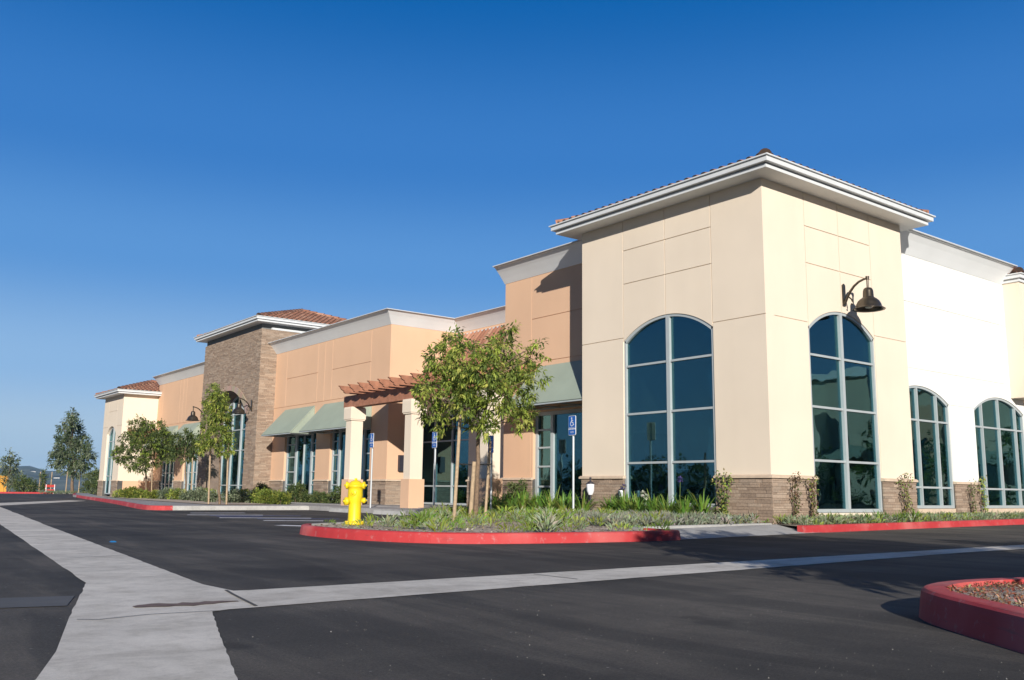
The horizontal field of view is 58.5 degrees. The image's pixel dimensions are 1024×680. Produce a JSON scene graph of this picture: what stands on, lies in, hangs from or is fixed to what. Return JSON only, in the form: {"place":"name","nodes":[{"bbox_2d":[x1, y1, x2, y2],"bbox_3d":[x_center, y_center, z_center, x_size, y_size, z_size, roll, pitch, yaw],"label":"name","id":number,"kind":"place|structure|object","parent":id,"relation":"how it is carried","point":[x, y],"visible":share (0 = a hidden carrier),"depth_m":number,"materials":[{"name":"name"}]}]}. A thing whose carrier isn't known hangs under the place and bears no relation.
{"place":"outdoors","nodes":[
{"label":"outdoors","id":0,"kind":"place"},
{"bbox_2d":[0,466,88,491],"bbox_3d":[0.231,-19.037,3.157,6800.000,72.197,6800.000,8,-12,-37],"label":"ground","id":1,"kind":"structure","parent":0,"point":[60,483],"depth_m":1493.70,"materials":[{"name":"plant"}]},
{"bbox_2d":[0,476,7,491],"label":"waste container","id":2,"kind":"object","parent":1,"relation":"on","point":[2,489],"visible":0.6,"depth_m":99.38,"materials":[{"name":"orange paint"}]},
{"bbox_2d":[0,447,28,491],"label":"street tree","id":3,"kind":"object","parent":1,"relation":"on","point":[12,471],"visible":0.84,"depth_m":99.35,"materials":[{"name":"green plant"}]},
{"bbox_2d":[11,474,37,491],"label":"shrub","id":4,"kind":"object","parent":1,"relation":"on","point":[17,484],"visible":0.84,"depth_m":96.76,"materials":[{"name":"green plant"}]},
{"bbox_2d":[24,479,39,491],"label":"shrub","id":5,"kind":"object","parent":1,"relation":"on","point":[32,486],"visible":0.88,"depth_m":96.04,"materials":[{"name":"green plant"}]},
{"bbox_2d":[38,465,52,490],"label":"conifer sapling","id":6,"kind":"object","parent":1,"relation":"on","point":[44,483],"visible":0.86,"depth_m":91.83,"materials":[{"name":"green plant"}]},
{"bbox_2d":[79,468,99,494],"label":"shrub","id":7,"kind":"object","parent":1,"relation":"on","point":[87,476],"visible":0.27,"depth_m":83.37,"materials":[{"name":"green plant"}]},
{"bbox_2d":[85,472,98,494],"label":"shrub","id":8,"kind":"object","parent":1,"relation":"on","point":[91,478],"visible":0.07,"depth_m":79.46,"materials":[{"name":"green plant"}]},
{"bbox_2d":[37,490,88,493],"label":"rough grass","id":9,"kind":"structure","parent":0,"point":[60,491],"depth_m":86.89,"materials":[{"name":"green plant"}]},
{"bbox_2d":[290,503,466,514],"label":"sidewalk","id":10,"kind":"structure","parent":0,"point":[327,507],"depth_m":31.47,"materials":[{"name":"concrete"}]},
{"bbox_2d":[284,480,307,501],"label":"shrub","id":11,"kind":"object","parent":10,"relation":"on","point":[296,490],"visible":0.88,"depth_m":40.03,"materials":[{"name":"green plant"}]},
{"bbox_2d":[295,491,309,502],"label":"shrub","id":12,"kind":"object","parent":10,"relation":"on","point":[302,497],"visible":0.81,"depth_m":39.77,"materials":[{"name":"green plant"}]},
{"bbox_2d":[312,491,328,502],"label":"shrub","id":13,"kind":"object","parent":10,"relation":"on","point":[321,497],"visible":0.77,"depth_m":38.52,"materials":[{"name":"green plant"}]},
{"bbox_2d":[329,485,340,503],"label":"shrub","id":14,"kind":"object","parent":10,"relation":"on","point":[337,490],"visible":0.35,"depth_m":37.33,"materials":[{"name":"green plant"}]},
{"bbox_2d":[369,433,373,507],"bbox_3d":[-4.764,4.440,30.946,0.076,2.550,0.310,6,-11,-31],"label":"parking sign","id":15,"kind":"object","parent":10,"relation":"on","point":[371,440],"visible":0.98,"depth_m":30.97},
{"bbox_2d":[432,432,436,505],"bbox_3d":[-2.368,4.049,27.892,0.076,2.480,0.310,6,-11,-31],"label":"parking sign","id":16,"kind":"object","parent":10,"relation":"on","point":[434,443],"visible":0.93,"depth_m":27.93,"materials":[{"name":"metal"}]},
{"bbox_2d":[339,360,536,507],"bbox_3d":[-2.332,3.690,32.145,4.100,4.580,10.600,8,-12,-37],"label":"pergola","id":17,"kind":"object","parent":10,"relation":"on","point":[391,390],"visible":0.48,"depth_m":31.73,"materials":[{"name":"beige paint"}]},
{"bbox_2d":[505,478,527,499],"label":"shrub","id":18,"kind":"object","parent":10,"relation":"on","point":[516,487],"visible":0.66,"depth_m":27.60,"materials":[{"name":"green plant"}]},
{"bbox_2d":[0,493,1023,679],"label":"road","id":19,"kind":"structure","parent":0,"point":[578,632],"depth_m":6.16,"materials":[{"name":"asphalt"}]},
{"bbox_2d":[0,492,52,493],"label":"red kerb","id":20,"kind":"structure","parent":19,"relation":"on","point":[26,492],"depth_m":86.34,"materials":[{"name":"paint"}]},
{"bbox_2d":[0,596,73,607],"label":"asphalt patch","id":21,"kind":"object","parent":19,"relation":"on","point":[34,601],"visible":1,"depth_m":5.96,"materials":[{"name":"asphalt"}]},
{"bbox_2d":[0,500,74,505],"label":"side gutter","id":22,"kind":"object","parent":19,"relation":"on","point":[15,503],"visible":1,"depth_m":40.91,"materials":[{"name":"concrete"}]},
{"bbox_2d":[46,407,98,493],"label":"street tree","id":23,"kind":"object","parent":19,"relation":"on","point":[72,463],"visible":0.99,"depth_m":87.70,"materials":[{"name":"green plant"}]},
{"bbox_2d":[0,507,237,679],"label":"drain gutter","id":24,"kind":"object","parent":19,"relation":"on","point":[169,643],"visible":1,"depth_m":5.16,"materials":[{"name":"concrete"}]},
{"bbox_2d":[133,601,231,606],"bbox_3d":[-2.100,1.707,5.910,0.666,0.001,0.216,6,-11,-27],"label":"rust stain","id":25,"kind":"object","parent":24,"relation":"on","point":[176,604],"visible":1,"depth_m":5.90,"materials":[{"name":"concrete"}]},
{"bbox_2d":[73,493,172,509],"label":"red kerb","id":26,"kind":"structure","parent":19,"relation":"on","point":[141,506],"depth_m":34.43,"materials":[{"name":"paint"}]},
{"bbox_2d":[73,493,304,505],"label":"island walk","id":27,"kind":"structure","parent":19,"relation":"on","point":[152,502],"depth_m":36.10,"materials":[{"name":"concrete"}]},
{"bbox_2d":[106,496,266,504],"bbox_3d":[-16.935,8.157,46.761,4.749,0.001,29.728,6,-11,-31],"label":"planting bed","id":28,"kind":"object","parent":27,"relation":"on","point":[199,502],"visible":0.5,"depth_m":39.16,"materials":[{"name":"soil"}]},
{"bbox_2d":[119,486,139,497],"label":"shrub","id":29,"kind":"object","parent":28,"relation":"on","point":[128,491],"visible":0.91,"depth_m":49.69,"materials":[{"name":"green plant"}]},
{"bbox_2d":[131,488,149,497],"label":"shrub","id":30,"kind":"object","parent":28,"relation":"on","point":[141,492],"visible":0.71,"depth_m":49.87,"materials":[{"name":"green plant"}]},
{"bbox_2d":[110,413,177,489],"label":"young tree","id":31,"kind":"object","parent":28,"relation":"on","point":[145,427],"visible":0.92,"depth_m":53.90,"materials":[{"name":"green plant"}]},
{"bbox_2d":[143,489,159,498],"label":"shrub","id":32,"kind":"object","parent":28,"relation":"on","point":[153,494],"visible":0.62,"depth_m":47.79,"materials":[{"name":"green plant"}]},
{"bbox_2d":[156,487,175,498],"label":"shrub","id":33,"kind":"object","parent":28,"relation":"on","point":[161,493],"visible":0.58,"depth_m":46.86,"materials":[{"name":"green plant"}]},
{"bbox_2d":[163,488,188,499],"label":"shrub","id":34,"kind":"object","parent":28,"relation":"on","point":[174,492],"visible":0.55,"depth_m":45.96,"materials":[{"name":"green plant"}]},
{"bbox_2d":[164,427,206,491],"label":"young tree","id":35,"kind":"object","parent":28,"relation":"on","point":[184,445],"visible":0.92,"depth_m":47.01,"materials":[{"name":"green plant"}]},
{"bbox_2d":[179,489,196,499],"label":"shrub","id":36,"kind":"object","parent":28,"relation":"on","point":[182,496],"visible":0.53,"depth_m":43.69,"materials":[{"name":"green plant"}]},
{"bbox_2d":[187,486,206,500],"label":"shrub","id":37,"kind":"object","parent":28,"relation":"on","point":[197,495],"visible":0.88,"depth_m":41.32,"materials":[{"name":"green plant"}]},
{"bbox_2d":[208,449,210,503],"bbox_3d":[-11.420,5.102,34.490,0.070,2.355,0.432,2,-9,-8],"label":"tree stake","id":38,"kind":"object","parent":28,"relation":"on","point":[209,476],"visible":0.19,"depth_m":34.46,"materials":[{"name":"brown wood"}]},
{"bbox_2d":[201,490,222,501],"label":"shrub","id":39,"kind":"object","parent":28,"relation":"on","point":[212,495],"visible":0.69,"depth_m":38.92,"materials":[{"name":"green plant"}]},
{"bbox_2d":[194,382,236,503],"bbox_3d":[-11.029,3.892,34.107,1.528,4.632,1.653,8,-12,-37],"label":"young tree","id":40,"kind":"object","parent":28,"relation":"on","point":[217,407],"visible":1,"depth_m":34.02,"materials":[{"name":"green plant"}]},
{"bbox_2d":[225,444,228,503],"bbox_3d":[-10.623,5.003,34.088,0.070,2.438,0.444,2,-9,-6],"label":"tree stake","id":41,"kind":"object","parent":28,"relation":"on","point":[227,477],"visible":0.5,"depth_m":34.06,"materials":[{"name":"brown wood"}]},
{"bbox_2d":[221,487,244,502],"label":"shrub","id":42,"kind":"object","parent":28,"relation":"on","point":[236,498],"visible":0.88,"depth_m":38.35,"materials":[{"name":"green plant"}]},
{"bbox_2d":[238,490,257,502],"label":"shrub","id":43,"kind":"object","parent":28,"relation":"on","point":[246,499],"visible":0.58,"depth_m":38.81,"materials":[{"name":"green plant"}]},
{"bbox_2d":[247,487,271,503],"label":"shrub","id":44,"kind":"object","parent":28,"relation":"on","point":[255,497],"visible":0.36,"depth_m":37.94,"materials":[{"name":"green plant"}]},
{"bbox_2d":[256,489,287,503],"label":"shrub","id":45,"kind":"object","parent":28,"relation":"on","point":[266,498],"visible":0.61,"depth_m":36.87,"materials":[{"name":"green plant"}]},
{"bbox_2d":[270,491,292,504],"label":"shrub","id":46,"kind":"object","parent":27,"relation":"on","point":[280,498],"visible":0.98,"depth_m":36.30,"materials":[{"name":"green plant"}]},
{"bbox_2d":[173,506,308,509],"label":"grey kerb","id":47,"kind":"structure","parent":19,"relation":"on","point":[240,507],"depth_m":31.68,"materials":[{"name":"concrete"}]},
{"bbox_2d":[373,510,404,514],"bbox_3d":[-3.793,5.314,28.109,0.170,0.120,1.700,8,-12,-37],"label":"wheel stop","id":48,"kind":"object","parent":19,"relation":"on","point":[383,512],"visible":0.93,"depth_m":28.07,"materials":[{"name":"grey concrete"}]},
{"bbox_2d":[299,524,680,543],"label":"red kerb","id":49,"kind":"structure","parent":19,"relation":"on","point":[656,534],"depth_m":13.59,"materials":[{"name":"paint"}]},
{"bbox_2d":[3,567,1019,679],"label":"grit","id":50,"kind":"object","parent":19,"relation":"on","point":[543,645],"visible":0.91,"depth_m":4.78,"materials":[{"name":"gravel"}]},
{"bbox_2d":[4,519,1023,618],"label":"concrete joints","id":51,"kind":"object","parent":19,"relation":"on","point":[230,592],"visible":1,"depth_m":6.31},
{"bbox_2d":[316,514,744,532],"bbox_3d":[1.422,4.012,20.241,14.806,0.001,8.334,45,-46,-77],"label":"planting bed","id":52,"kind":"object","parent":19,"relation":"on","point":[587,529],"visible":0.32,"depth_m":15.69,"materials":[{"name":"plant"}]},
{"bbox_2d":[343,478,366,524],"bbox_3d":[-2.829,2.911,16.488,0.419,0.823,0.350,1,-9,0],"label":"fire hydrant","id":53,"kind":"object","parent":52,"relation":"on","point":[354,499],"visible":0.94,"depth_m":16.39,"materials":[{"name":"metal"}]},
{"bbox_2d":[452,415,461,520],"bbox_3d":[-1.163,2.747,19.250,0.171,2.312,0.075,-4,-11,28],"label":"tree stake","id":54,"kind":"object","parent":52,"relation":"on","point":[457,468],"visible":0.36,"depth_m":19.23,"materials":[{"name":"brown wood"}]},
{"bbox_2d":[468,461,475,517],"bbox_3d":[-0.855,3.293,19.592,0.100,1.366,0.284,5,-10,-24],"label":"tree stake","id":55,"kind":"object","parent":52,"relation":"on","point":[471,500],"visible":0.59,"depth_m":19.56,"materials":[{"name":"brown wood"}]},
{"bbox_2d":[409,320,552,520],"bbox_3d":[-0.679,1.697,19.536,3.153,4.503,2.841,0,-9,1],"label":"young tree","id":56,"kind":"object","parent":52,"relation":"on","point":[463,374],"visible":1,"depth_m":19.34,"materials":[{"name":"green plant"}]},
{"bbox_2d":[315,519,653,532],"bbox_3d":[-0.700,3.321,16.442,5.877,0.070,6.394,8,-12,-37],"label":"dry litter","id":57,"kind":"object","parent":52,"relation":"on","point":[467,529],"visible":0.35,"depth_m":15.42,"materials":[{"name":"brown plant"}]},
{"bbox_2d":[484,441,491,514],"bbox_3d":[-0.577,3.335,21.488,0.070,1.903,0.228,8,-12,-37],"label":"tree stake","id":58,"kind":"object","parent":52,"relation":"on","point":[487,480],"visible":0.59,"depth_m":21.47,"materials":[{"name":"brown wood"}]},
{"bbox_2d":[488,435,493,508],"bbox_3d":[-0.588,3.834,25.609,0.076,2.300,0.310,6,-11,-31],"label":"parking sign","id":59,"kind":"object","parent":52,"relation":"on","point":[492,444],"visible":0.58,"depth_m":25.62,"materials":[{"name":"metal"}]},
{"bbox_2d":[484,489,516,513],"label":"strap leaf plant","id":60,"kind":"object","parent":52,"relation":"on","point":[498,502],"visible":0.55,"depth_m":25.56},
{"bbox_2d":[500,493,520,509],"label":"strap leaf plant","id":61,"kind":"object","parent":52,"relation":"on","point":[512,502],"visible":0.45,"depth_m":25.07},
{"bbox_2d":[507,485,541,510],"bbox_3d":[0.323,4.345,24.772,1.135,0.812,1.225,1,-9,0],"label":"strap leaf plant","id":62,"kind":"object","parent":52,"relation":"on","point":[523,502],"visible":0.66,"depth_m":24.67,"materials":[{"name":"plant"}]},
{"bbox_2d":[522,490,552,512],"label":"strap leaf plant","id":63,"kind":"object","parent":52,"relation":"on","point":[536,503],"visible":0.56,"depth_m":24.38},
{"bbox_2d":[323,501,773,531],"bbox_3d":[-0.183,3.782,20.129,10.967,0.379,11.786,8,-12,-37],"label":"ground cover","id":64,"kind":"object","parent":52,"relation":"on","point":[553,518],"visible":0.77,"depth_m":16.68,"materials":[{"name":"green plant"}]},
{"bbox_2d":[537,491,565,509],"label":"strap leaf plant","id":65,"kind":"object","parent":52,"relation":"on","point":[549,505],"visible":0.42,"depth_m":23.95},
{"bbox_2d":[538,490,580,510],"bbox_3d":[1.472,4.240,23.774,1.122,0.718,1.126,10,-13,-43],"label":"strap leaf plant","id":66,"kind":"object","parent":52,"relation":"on","point":[568,504],"visible":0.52,"depth_m":23.71,"materials":[{"name":"plant"}]},
{"bbox_2d":[568,415,575,508],"bbox_3d":[1.524,3.192,22.807,0.076,2.600,0.310,6,-11,-31],"label":"parking sign","id":67,"kind":"object","parent":52,"relation":"on","point":[572,426],"visible":0.99,"depth_m":22.87,"materials":[{"name":"metal"}]},
{"bbox_2d":[567,490,597,511],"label":"strap leaf plant","id":68,"kind":"object","parent":52,"relation":"on","point":[587,506],"visible":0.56,"depth_m":23.64,"materials":[{"name":"plant"}]},
{"bbox_2d":[586,477,593,504],"bbox_3d":[2.036,3.917,23.712,0.230,0.713,0.230,8,-12,-37],"label":"garden lantern","id":69,"kind":"object","parent":52,"relation":"on","point":[590,487],"visible":1,"depth_m":23.65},
{"bbox_2d":[592,493,619,510],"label":"strap leaf plant","id":70,"kind":"object","parent":52,"relation":"on","point":[608,506],"visible":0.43,"depth_m":22.42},
{"bbox_2d":[602,489,645,510],"bbox_3d":[2.672,3.948,22.205,1.317,0.810,0.934,-1,-10,9],"label":"strap leaf plant","id":71,"kind":"object","parent":52,"relation":"on","point":[622,506],"visible":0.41,"depth_m":22.06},
{"bbox_2d":[614,492,650,512],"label":"strap leaf plant","id":72,"kind":"object","parent":52,"relation":"on","point":[634,507],"visible":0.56,"depth_m":21.61,"materials":[{"name":"plant"}]},
{"bbox_2d":[628,490,673,511],"bbox_3d":[3.262,3.852,21.400,1.219,0.750,0.864,4,-10,-20],"label":"strap leaf plant","id":73,"kind":"object","parent":52,"relation":"on","point":[651,506],"visible":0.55,"depth_m":21.29,"materials":[{"name":"plant"}]},
{"bbox_2d":[650,495,675,512],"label":"strap leaf plant","id":74,"kind":"object","parent":52,"relation":"on","point":[661,507],"visible":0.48,"depth_m":20.88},
{"bbox_2d":[665,493,705,514],"bbox_3d":[3.816,3.732,20.565,0.837,0.727,1.181,-7,-12,39],"label":"strap leaf plant","id":75,"kind":"object","parent":52,"relation":"on","point":[682,507],"visible":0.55,"depth_m":20.48,"materials":[{"name":"plant"}]},
{"bbox_2d":[681,489,719,514],"bbox_3d":[4.305,3.746,20.736,1.072,0.767,1.157,-5,-11,32],"label":"strap leaf plant","id":76,"kind":"object","parent":52,"relation":"on","point":[700,506],"visible":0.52,"depth_m":20.53,"materials":[{"name":"plant"}]},
{"bbox_2d":[711,468,734,513],"bbox_3d":[4.703,3.480,20.445,0.270,1.241,0.616,8,-12,-37],"label":"climbing plant","id":77,"kind":"object","parent":52,"relation":"on","point":[724,507],"visible":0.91,"depth_m":20.39,"materials":[{"name":"green plant"}]},
{"bbox_2d":[94,148,1023,526],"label":"shop building","id":78,"kind":"structure","parent":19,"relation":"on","point":[698,332],"depth_m":24.24,"materials":[{"name":"beige paint"}]},
{"bbox_2d":[104,427,115,493],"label":"window","id":79,"kind":"structure","parent":78,"relation":"in","point":[111,444],"depth_m":61.53,"materials":[{"name":"blue glass"}]},
{"bbox_2d":[161,448,174,489],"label":"window","id":80,"kind":"structure","parent":78,"relation":"in","point":[167,478],"depth_m":58.44,"materials":[{"name":"blue glass"}]},
{"bbox_2d":[183,447,198,490],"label":"window","id":81,"kind":"structure","parent":78,"relation":"in","point":[188,467],"depth_m":55.11,"materials":[{"name":"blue glass"}]},
{"bbox_2d":[186,406,204,420],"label":"wall lamp","id":82,"kind":"object","parent":78,"relation":"attached to","point":[192,417],"visible":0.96,"depth_m":50.74,"materials":[{"name":"brown metal"}]},
{"bbox_2d":[220,396,245,494],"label":"window","id":83,"kind":"structure","parent":78,"relation":"in","point":[235,470],"depth_m":49.42,"materials":[{"name":"blue glass"}]},
{"bbox_2d":[231,397,251,413],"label":"wall lamp","id":84,"kind":"object","parent":78,"relation":"attached to","point":[238,409],"visible":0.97,"depth_m":45.54,"materials":[{"name":"brown metal"}]},
{"bbox_2d":[284,433,315,496],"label":"window","id":85,"kind":"structure","parent":78,"relation":"in","point":[301,450],"depth_m":43.34,"materials":[{"name":"blue glass"}]},
{"bbox_2d":[330,428,370,500],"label":"window","id":86,"kind":"structure","parent":78,"relation":"in","point":[338,440],"depth_m":40.05,"materials":[{"name":"blue glass"}]},
{"bbox_2d":[398,455,403,470],"bbox_3d":[-4.471,4.996,37.029,0.280,0.650,0.139,8,-12,-37],"label":"meter box","id":87,"kind":"object","parent":78,"relation":"attached to","point":[400,462],"visible":0.64,"depth_m":36.95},
{"bbox_2d":[422,413,468,505],"bbox_3d":[-2.664,4.744,36.293,0.135,3.550,3.530,8,-12,-37],"label":"window","id":88,"kind":"structure","parent":78,"relation":"in","point":[446,446],"depth_m":36.26,"materials":[{"name":"blue glass"}]},
{"bbox_2d":[535,408,581,504],"bbox_3d":[1.847,3.473,26.738,0.135,2.900,3.560,8,-12,-37],"label":"window","id":89,"kind":"structure","parent":78,"relation":"in","point":[553,444],"depth_m":27.38,"materials":[{"name":"blue glass"}]},
{"bbox_2d":[624,314,716,506],"bbox_3d":[3.845,1.683,22.350,0.135,4.683,2.950,8,-12,-37],"label":"window","id":90,"kind":"structure","parent":78,"relation":"in","point":[670,431],"depth_m":22.32,"materials":[{"name":"blue glass"}]},
{"bbox_2d":[808,312,882,512],"bbox_3d":[7.930,1.695,21.852,2.800,4.773,0.135,8,-12,-37],"label":"window","id":91,"kind":"structure","parent":78,"relation":"in","point":[846,452],"depth_m":21.87,"materials":[{"name":"blue glass"}]},
{"bbox_2d":[841,276,885,312],"bbox_3d":[8.408,-1.107,21.903,0.750,0.810,1.036,8,-12,-37],"label":"wall lamp","id":92,"kind":"object","parent":78,"relation":"attached to","point":[868,301],"visible":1,"depth_m":21.79,"materials":[{"name":"brown metal"}]},
{"bbox_2d":[909,386,954,507],"bbox_3d":[11.251,2.937,25.182,3.200,3.353,0.135,8,-12,-37],"label":"window","id":93,"kind":"structure","parent":78,"relation":"in","point":[932,459],"depth_m":25.54,"materials":[{"name":"teal glass"}]},
{"bbox_2d":[974,398,1023,507],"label":"window","id":94,"kind":"structure","parent":78,"relation":"in","point":[999,429],"depth_m":28.06,"materials":[{"name":"blue glass"}]},
{"bbox_2d":[229,545,1023,608],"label":"cross gutter","id":95,"kind":"object","parent":19,"relation":"on","point":[281,596],"visible":1,"depth_m":7.69,"materials":[{"name":"concrete"}]},
{"bbox_2d":[632,523,771,529],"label":"grey kerb","id":96,"kind":"structure","parent":19,"relation":"on","point":[692,526],"depth_m":17.81,"materials":[{"name":"concrete"}]},
{"bbox_2d":[672,524,819,539],"bbox_3d":[4.153,3.611,17.302,1.313,0.124,5.387,-8,-13,44],"label":"concrete apron","id":97,"kind":"object","parent":19,"relation":"on","point":[724,531],"visible":0.8,"depth_m":17.21,"materials":[{"name":"concrete"}]},
{"bbox_2d":[778,518,1022,525],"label":"planting bed","id":98,"kind":"object","parent":19,"relation":"on","point":[872,522],"visible":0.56,"depth_m":20.53,"materials":[{"name":"soil"}]},
{"bbox_2d":[789,471,803,523],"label":"climbing plant","id":99,"kind":"object","parent":98,"relation":"on","point":[796,501],"visible":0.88,"depth_m":19.87,"materials":[{"name":"green plant"}]},
{"bbox_2d":[804,474,821,517],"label":"climbing plant","id":100,"kind":"object","parent":98,"relation":"on","point":[815,492],"visible":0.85,"depth_m":20.23,"materials":[{"name":"green plant"}]},
{"bbox_2d":[774,511,1023,524],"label":"ground cover","id":101,"kind":"object","parent":98,"relation":"on","point":[803,519],"visible":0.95,"depth_m":21.32,"materials":[{"name":"green plant"}]},
{"bbox_2d":[897,473,914,513],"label":"climbing plant","id":102,"kind":"object","parent":98,"relation":"on","point":[906,498],"visible":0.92,"depth_m":22.63,"materials":[{"name":"green plant"}]},
{"bbox_2d":[968,479,978,511],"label":"climbing plant","id":103,"kind":"object","parent":98,"relation":"on","point":[972,505],"visible":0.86,"depth_m":26.11,"materials":[{"name":"green plant"}]},
{"bbox_2d":[978,475,988,512],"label":"climbing plant","id":104,"kind":"object","parent":98,"relation":"on","point":[984,497],"visible":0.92,"depth_m":26.51,"materials":[{"name":"green plant"}]},
{"bbox_2d":[797,519,1023,532],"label":"red kerb","id":105,"kind":"structure","parent":19,"relation":"on","point":[868,526],"depth_m":21.05,"materials":[{"name":"paint"}]},
{"bbox_2d":[919,577,1023,653],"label":"red kerb","id":106,"kind":"structure","parent":19,"relation":"on","point":[988,621],"depth_m":5.02,"materials":[{"name":"paint"}]},
{"bbox_2d":[944,579,1023,607],"bbox_3d":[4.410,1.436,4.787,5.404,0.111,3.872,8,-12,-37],"label":"bark mulch","id":107,"kind":"object","parent":19,"relation":"on","point":[980,590],"visible":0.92,"depth_m":5.69,"materials":[{"name":"wood"}]},
{"bbox_2d":[0,0,1023,472],"label":"sky","id":108,"kind":"structure","parent":0,"point":[173,172],"materials":[{"name":"blue"}]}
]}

